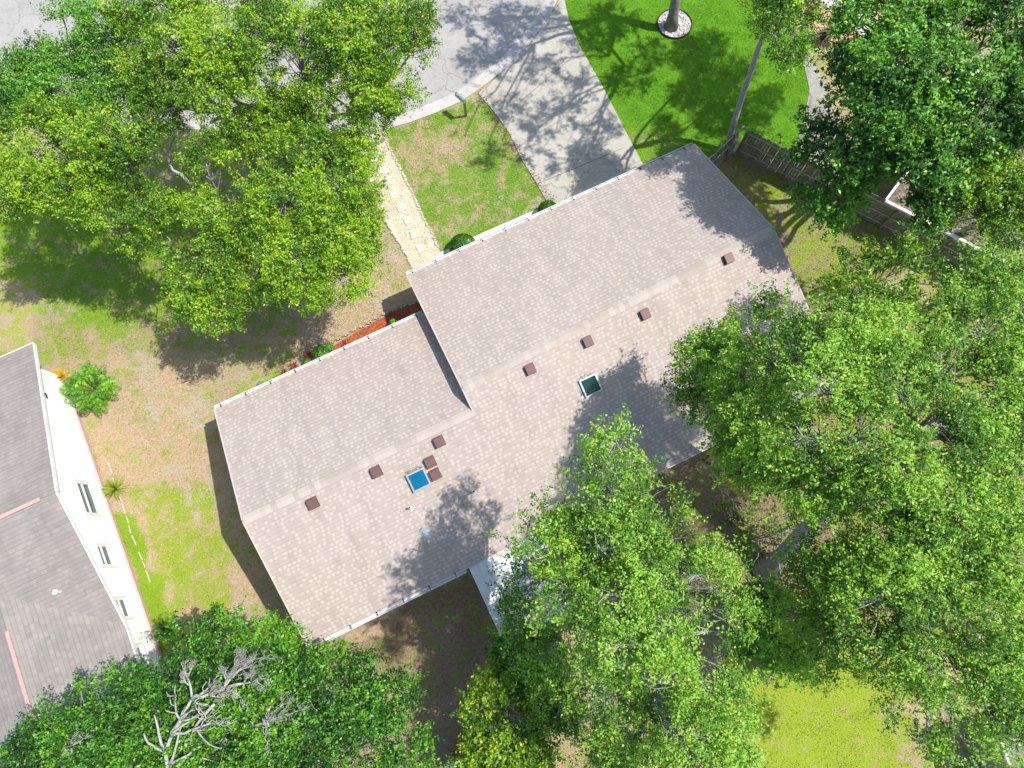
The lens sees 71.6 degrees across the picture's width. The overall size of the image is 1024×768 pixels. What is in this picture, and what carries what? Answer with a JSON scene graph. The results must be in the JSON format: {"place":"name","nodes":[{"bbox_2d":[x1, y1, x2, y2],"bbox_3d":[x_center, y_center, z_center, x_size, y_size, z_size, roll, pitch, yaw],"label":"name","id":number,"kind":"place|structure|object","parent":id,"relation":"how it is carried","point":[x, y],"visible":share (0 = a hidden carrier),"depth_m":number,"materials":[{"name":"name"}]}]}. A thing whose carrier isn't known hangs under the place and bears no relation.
{"place":"outdoors","nodes":[
{"label":"outdoors","id":0,"kind":"place"},
{"bbox_2d":[0,0,544,123],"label":"road","id":1,"kind":"structure","parent":0,"point":[478,37],"depth_m":34.55,"materials":[{"name":"grey asphalt"}]},
{"bbox_2d":[65,0,556,132],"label":"curb","id":2,"kind":"structure","parent":1,"relation":"on","point":[506,60],"depth_m":33.84,"materials":[{"name":"concrete"}]},
{"bbox_2d":[362,133,439,268],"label":"path","id":3,"kind":"structure","parent":0,"point":[398,226],"depth_m":32.34,"materials":[{"name":"beige gravel"}]},
{"bbox_2d":[378,166,387,176],"bbox_3d":[-5.986,-9.838,32.863,0.411,0.050,0.411,-25,77,-5],"label":"stepping stone","id":4,"kind":"object","parent":3,"relation":"on","point":[383,170],"visible":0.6,"depth_m":32.84,"materials":[{"name":"beige stone"}]},
{"bbox_2d":[384,177,392,186],"bbox_3d":[-5.727,-9.328,32.737,0.400,0.050,0.400,-18,77,-3],"label":"stepping stone","id":5,"kind":"object","parent":3,"relation":"on","point":[389,180],"visible":0.67,"depth_m":32.71,"materials":[{"name":"beige stone"}]},
{"bbox_2d":[389,190,398,199],"bbox_3d":[-5.406,-8.696,32.581,0.400,0.050,0.400,-16,77,-3],"label":"stepping stone","id":6,"kind":"object","parent":3,"relation":"on","point":[394,194],"visible":0.9,"depth_m":32.55,"materials":[{"name":"beige stone"}]},
{"bbox_2d":[396,202,406,212],"bbox_3d":[-5.058,-8.070,32.425,0.400,0.050,0.400,-29,78,-6],"label":"stepping stone","id":7,"kind":"object","parent":3,"relation":"on","point":[401,207],"visible":1,"depth_m":32.40,"materials":[{"name":"beige stone"}]},
{"bbox_2d":[403,215,413,224],"bbox_3d":[-4.714,-7.449,32.272,0.400,0.050,0.400,-23,77,-4],"label":"stepping stone","id":8,"kind":"object","parent":3,"relation":"on","point":[408,219],"visible":1,"depth_m":32.25,"materials":[{"name":"beige stone"}]},
{"bbox_2d":[409,229,419,238],"bbox_3d":[-4.400,-6.774,32.105,0.400,0.050,0.400,-18,77,-3],"label":"stepping stone","id":9,"kind":"object","parent":3,"relation":"on","point":[414,234],"visible":1,"depth_m":32.08,"materials":[{"name":"beige stone"}]},
{"bbox_2d":[415,243,426,253],"bbox_3d":[-4.090,-6.106,31.940,0.416,0.050,0.416,-25,77,-5],"label":"stepping stone","id":10,"kind":"object","parent":3,"relation":"on","point":[421,248],"visible":1,"depth_m":31.91,"materials":[{"name":"beige stone"}]},
{"bbox_2d":[0,0,1023,767],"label":"ground","id":11,"kind":"structure","parent":0,"point":[24,310],"depth_m":31.13,"materials":[{"name":"green plant"}]},
{"bbox_2d":[51,367,70,382],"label":"yellow grass clump","id":12,"kind":"object","parent":11,"relation":"on","point":[61,376],"visible":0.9,"depth_m":30.38,"materials":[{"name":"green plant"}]},
{"bbox_2d":[0,0,168,139],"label":"shade tree","id":13,"kind":"object","parent":11,"relation":"on","point":[90,53],"visible":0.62,"depth_m":24.97,"materials":[{"name":"green plant"}]},
{"bbox_2d":[59,360,121,415],"bbox_3d":[-17.836,0.177,30.197,2.398,0.957,2.266,35,80,9],"label":"split leaf plant","id":14,"kind":"object","parent":11,"relation":"on","point":[90,387],"visible":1,"depth_m":29.95,"materials":[{"name":"green plant"}]},
{"bbox_2d":[0,86,192,270],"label":"oak tree","id":15,"kind":"object","parent":11,"relation":"on","point":[59,193],"visible":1,"depth_m":24.55,"materials":[{"name":"green plant"}]},
{"bbox_2d":[0,342,194,767],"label":"stucco house","id":16,"kind":"structure","parent":11,"relation":"on","point":[71,600],"depth_m":25.51,"materials":[{"name":"grey paint"}]},
{"bbox_2d":[73,478,103,516],"bbox_3d":[-16.887,4.554,28.271,0.150,1.240,1.590,-25,77,-5],"label":"window","id":17,"kind":"structure","parent":16,"relation":"in","point":[84,490],"depth_m":28.42,"materials":[{"name":"white metal"}]},
{"bbox_2d":[93,542,117,568],"bbox_3d":[-15.818,6.672,27.603,0.150,1.080,1.070,-25,77,-5],"label":"window","id":18,"kind":"structure","parent":16,"relation":"in","point":[103,554],"depth_m":27.72,"materials":[{"name":"white metal"}]},
{"bbox_2d":[114,595,134,619],"bbox_3d":[-14.871,8.568,27.114,0.150,1.040,0.980,-25,77,-5],"label":"window","id":19,"kind":"structure","parent":16,"relation":"in","point":[130,615],"depth_m":27.36,"materials":[{"name":"white metal"}]},
{"bbox_2d":[135,642,150,666],"bbox_3d":[-14.034,10.245,26.700,0.150,1.040,0.980,-25,77,-5],"label":"window","id":20,"kind":"structure","parent":16,"relation":"in","point":[142,648],"depth_m":27.04,"materials":[{"name":"white metal"}]},
{"bbox_2d":[101,478,127,501],"bbox_3d":[-16.529,4.332,29.262,1.257,0.782,1.045,-1,77,1],"label":"spiky plant","id":21,"kind":"object","parent":11,"relation":"on","point":[110,488],"visible":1,"depth_m":29.39,"materials":[{"name":"green plant"}]},
{"bbox_2d":[108,463,150,581],"bbox_3d":[-15.867,5.700,29.336,0.132,0.037,5.383,-25,77,-5],"label":"edging strip","id":22,"kind":"object","parent":11,"relation":"on","point":[129,527],"visible":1,"depth_m":29.26,"materials":[{"name":"white stone"}]},
{"bbox_2d":[152,618,176,642],"bbox_3d":[-13.728,9.732,27.953,1.136,0.731,1.120,-25,77,-5],"label":"spiky plant","id":23,"kind":"object","parent":11,"relation":"on","point":[161,627],"visible":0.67,"depth_m":28.08,"materials":[{"name":"green plant"}]},
{"bbox_2d":[60,646,309,767],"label":"dead limbs","id":24,"kind":"object","parent":11,"relation":"on","point":[183,715],"visible":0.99,"depth_m":20.39,"materials":[{"name":"grey wood"}]},
{"bbox_2d":[167,135,210,208],"bbox_3d":[-12.678,-7.614,29.288,1.179,6.276,1.937,-25,77,-5],"label":"bare branch","id":25,"kind":"object","parent":11,"relation":"on","point":[168,158],"visible":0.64,"depth_m":26.81,"materials":[{"name":"grey wood"}]},
{"bbox_2d":[156,130,271,339],"bbox_3d":[-10.562,-4.640,27.574,4.381,8.485,6.773,12,77,4],"label":"oak tree","id":26,"kind":"object","parent":11,"relation":"on","point":[215,287],"visible":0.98,"depth_m":25.26,"materials":[{"name":"green plant"}]},
{"bbox_2d":[0,595,448,767],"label":"dense tree","id":27,"kind":"object","parent":11,"relation":"on","point":[365,709],"visible":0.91,"depth_m":21.42,"materials":[{"name":"green plant"}]},
{"bbox_2d":[93,0,442,174],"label":"oak tree","id":28,"kind":"object","parent":11,"relation":"on","point":[203,56],"visible":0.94,"depth_m":24.29,"materials":[{"name":"green plant"}]},
{"bbox_2d":[289,361,298,369],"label":"rosette plant","id":29,"kind":"object","parent":11,"relation":"on","point":[291,365],"visible":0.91,"depth_m":30.64,"materials":[{"name":"red plant"}]},
{"bbox_2d":[302,359,310,364],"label":"bed plant","id":30,"kind":"object","parent":11,"relation":"on","point":[305,361],"visible":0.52,"depth_m":30.47,"materials":[{"name":"green plant"}]},
{"bbox_2d":[303,350,312,358],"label":"rosette plant","id":31,"kind":"object","parent":11,"relation":"on","point":[308,354],"visible":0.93,"depth_m":30.69,"materials":[{"name":"red plant"}]},
{"bbox_2d":[225,111,392,317],"bbox_3d":[-7.181,-5.485,27.627,5.979,8.737,7.402,-4,77,0],"label":"oak tree","id":32,"kind":"object","parent":11,"relation":"on","point":[327,214],"visible":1,"depth_m":24.81,"materials":[{"name":"green plant"}]},
{"bbox_2d":[328,304,423,352],"bbox_3d":[-6.147,-2.350,31.111,5.481,0.060,0.709,-25,77,-5],"label":"mulch bed","id":33,"kind":"object","parent":11,"relation":"on","point":[380,323],"visible":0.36,"depth_m":31.14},
{"bbox_2d":[312,344,327,358],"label":"bed plant","id":34,"kind":"object","parent":33,"relation":"on","point":[320,350],"visible":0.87,"depth_m":30.25,"materials":[{"name":"green plant"}]},
{"bbox_2d":[324,343,334,352],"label":"bed plant","id":35,"kind":"object","parent":33,"relation":"on","point":[329,347],"visible":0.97,"depth_m":30.45,"materials":[{"name":"green plant"}]},
{"bbox_2d":[388,318,396,324],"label":"bed plant","id":36,"kind":"object","parent":33,"relation":"on","point":[393,320],"visible":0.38,"depth_m":30.35,"materials":[{"name":"green plant"}]},
{"bbox_2d":[446,734,465,757],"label":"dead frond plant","id":37,"kind":"object","parent":11,"relation":"on","point":[454,735],"visible":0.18,"depth_m":26.81,"materials":[{"name":"brown plant"}]},
{"bbox_2d":[455,92,466,116],"bbox_3d":[-2.351,-12.959,32.884,0.590,1.325,0.193,44,81,10],"label":"mailbox","id":38,"kind":"object","parent":11,"relation":"on","point":[461,98],"visible":1,"depth_m":32.36,"materials":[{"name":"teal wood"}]},
{"bbox_2d":[450,750,472,767],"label":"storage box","id":39,"kind":"object","parent":11,"relation":"on","point":[451,763],"visible":0.08,"depth_m":26.24,"materials":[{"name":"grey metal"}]},
{"bbox_2d":[433,207,545,259],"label":"front walk","id":40,"kind":"structure","parent":11,"relation":"on","point":[484,234],"depth_m":32.09,"materials":[{"name":"concrete"}]},
{"bbox_2d":[449,233,475,251],"bbox_3d":[-2.179,-6.095,31.418,1.299,0.987,1.294,-25,77,-5],"label":"clipped bush","id":41,"kind":"object","parent":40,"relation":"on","point":[455,241],"visible":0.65,"depth_m":31.12,"materials":[{"name":"green plant"}]},
{"bbox_2d":[537,200,555,212],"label":"clipped bush","id":42,"kind":"object","parent":40,"relation":"on","point":[546,204],"visible":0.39,"depth_m":31.53,"materials":[{"name":"green plant"}]},
{"bbox_2d":[439,650,565,767],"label":"citrus bush","id":43,"kind":"object","parent":11,"relation":"on","point":[516,745],"visible":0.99,"depth_m":23.42,"materials":[{"name":"green plant"}]},
{"bbox_2d":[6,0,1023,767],"bbox_3d":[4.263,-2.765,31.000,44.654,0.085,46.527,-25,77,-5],"label":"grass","id":44,"kind":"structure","parent":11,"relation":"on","point":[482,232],"depth_m":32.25,"materials":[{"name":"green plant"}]},
{"bbox_2d":[213,143,834,646],"bbox_3d":[0.179,-0.247,28.118,22.418,4.615,11.824,-25,77,-5],"label":"bungalow","id":45,"kind":"object","parent":11,"relation":"on","point":[391,467],"visible":0.95,"depth_m":26.54,"materials":[{"name":"grey tile"}]},
{"bbox_2d":[539,263,799,492],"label":"roof litter","id":46,"kind":"object","parent":45,"relation":"on","point":[651,437],"visible":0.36,"depth_m":26.77,"materials":[{"name":"brown plant"}]},
{"bbox_2d":[483,614,595,742],"bbox_3d":[0.989,10.263,25.709,3.338,4.659,4.834,-54,81,-10],"label":"dark shrub","id":47,"kind":"object","parent":11,"relation":"on","point":[494,654],"visible":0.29,"depth_m":24.05,"materials":[{"name":"green plant"}]},
{"bbox_2d":[482,403,778,767],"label":"elm tree","id":48,"kind":"object","parent":11,"relation":"on","point":[587,586],"visible":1,"depth_m":17.99,"materials":[{"name":"green plant"}]},
{"bbox_2d":[657,9,691,38],"bbox_3d":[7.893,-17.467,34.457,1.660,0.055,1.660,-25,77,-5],"label":"rock bed","id":49,"kind":"object","parent":11,"relation":"on","point":[680,20],"visible":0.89,"depth_m":34.41,"materials":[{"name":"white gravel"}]},
{"bbox_2d":[664,0,811,32],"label":"street oak","id":50,"kind":"object","parent":49,"relation":"on","point":[671,24],"visible":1,"depth_m":33.16,"materials":[{"name":"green plant"}]},
{"bbox_2d":[708,124,744,166],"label":"fence gate","id":51,"kind":"structure","parent":11,"relation":"on","point":[735,137],"depth_m":31.64,"materials":[{"name":"grey wood"}]},
{"bbox_2d":[691,454,802,572],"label":"ground ferns","id":52,"kind":"object","parent":11,"relation":"on","point":[739,514],"visible":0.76,"depth_m":28.18,"materials":[{"name":"green plant"}]},
{"bbox_2d":[751,648,781,674],"bbox_3d":[9.930,10.546,26.988,1.535,0.824,1.414,17,77,5],"label":"fern","id":53,"kind":"object","parent":11,"relation":"on","point":[766,660],"visible":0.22,"depth_m":27.12,"materials":[{"name":"green plant"}]},
{"bbox_2d":[720,526,824,692],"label":"undergrowth","id":54,"kind":"object","parent":11,"relation":"on","point":[762,643],"visible":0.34,"depth_m":26.14,"materials":[{"name":"green plant"}]},
{"bbox_2d":[733,631,760,661],"bbox_3d":[9.131,10.035,27.150,1.268,0.726,1.166,7,77,3],"label":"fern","id":55,"kind":"object","parent":54,"relation":"on","point":[750,649],"visible":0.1,"depth_m":27.26,"materials":[{"name":"green plant"}]},
{"bbox_2d":[724,0,835,155],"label":"leaning tree","id":56,"kind":"object","parent":11,"relation":"on","point":[770,16],"visible":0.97,"depth_m":23.88,"materials":[{"name":"green plant"}]},
{"bbox_2d":[791,53,844,184],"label":"walkway","id":57,"kind":"structure","parent":11,"relation":"on","point":[812,96],"depth_m":33.42,"materials":[{"name":"concrete"}]},
{"bbox_2d":[819,18,848,40],"bbox_3d":[15.275,-16.849,33.310,1.676,1.076,1.519,15,77,4],"label":"palm","id":58,"kind":"object","parent":11,"relation":"on","point":[830,27],"visible":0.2,"depth_m":33.57,"materials":[{"name":"green plant"}]},
{"bbox_2d":[656,265,1023,584],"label":"oak tree","id":59,"kind":"object","parent":11,"relation":"on","point":[733,394],"visible":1,"depth_m":18.74,"materials":[{"name":"green plant"}]},
{"bbox_2d":[806,0,882,45],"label":"straw bed","id":60,"kind":"object","parent":11,"relation":"on","point":[818,29],"visible":0.16,"depth_m":34.27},
{"bbox_2d":[816,28,830,46],"bbox_3d":[14.756,-16.545,33.595,0.920,0.682,1.044,-25,77,-5],"label":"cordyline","id":61,"kind":"object","parent":60,"relation":"on","point":[824,32],"visible":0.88,"depth_m":33.72,"materials":[{"name":"brown plant"}]},
{"bbox_2d":[735,130,1023,295],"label":"board fence","id":62,"kind":"object","parent":11,"relation":"on","point":[878,215],"visible":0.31,"depth_m":31.28,"materials":[{"name":"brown wood"}]},
{"bbox_2d":[808,228,958,322],"bbox_3d":[12.492,-2.916,25.784,6.013,10.415,3.901,-25,77,-5],"label":"young oak","id":63,"kind":"object","parent":11,"relation":"on","point":[859,279],"visible":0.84,"depth_m":22.40,"materials":[{"name":"green plant"}]},
{"bbox_2d":[758,446,1023,767],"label":"oak tree","id":64,"kind":"object","parent":11,"relation":"on","point":[903,573],"visible":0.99,"depth_m":17.98,"materials":[{"name":"green plant"}]},
{"bbox_2d":[769,0,1023,244],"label":"magnolia tree","id":65,"kind":"object","parent":11,"relation":"on","point":[898,127],"visible":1,"depth_m":22.26,"materials":[{"name":"green plant"}]},
{"bbox_2d":[884,62,1023,265],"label":"house","id":66,"kind":"structure","parent":11,"relation":"on","point":[898,191],"depth_m":29.66,"materials":[{"name":"brown"}]},
{"bbox_2d":[909,119,1023,254],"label":"yellow green tree","id":67,"kind":"object","parent":11,"relation":"on","point":[994,193],"visible":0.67,"depth_m":22.83,"materials":[{"name":"green plant"}]},
{"bbox_2d":[923,205,1023,318],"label":"young oak","id":68,"kind":"object","parent":11,"relation":"on","point":[981,275],"visible":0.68,"depth_m":21.62,"materials":[{"name":"green plant"}]},
{"bbox_2d":[969,713,1023,767],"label":"shed","id":69,"kind":"structure","parent":11,"relation":"on","point":[990,764],"depth_m":25.68,"materials":[{"name":"grey"}]},
{"bbox_2d":[478,0,642,203],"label":"driveway","id":70,"kind":"structure","parent":0,"point":[563,119],"depth_m":33.38,"materials":[{"name":"concrete"}]},
{"bbox_2d":[477,95,556,200],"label":"fallen leaves","id":71,"kind":"object","parent":70,"relation":"on","point":[524,159],"visible":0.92,"depth_m":33.02,"materials":[{"name":"brown plant"}]},
{"bbox_2d":[821,0,905,64],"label":"sidewalk","id":72,"kind":"structure","parent":0,"point":[830,2],"depth_m":34.52,"materials":[{"name":"concrete"}]},
{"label":"patio slab","id":73,"kind":"structure","parent":0,"visible":0},
{"bbox_2d":[469,510,615,637],"bbox_3d":[1.308,7.354,27.342,4.930,2.560,3.031,-25,77,-5],"label":"patio cover","id":74,"kind":"object","parent":73,"relation":"on","point":[480,574],"visible":0.23,"depth_m":26.19,"materials":[{"name":"white metal"}]}
]}

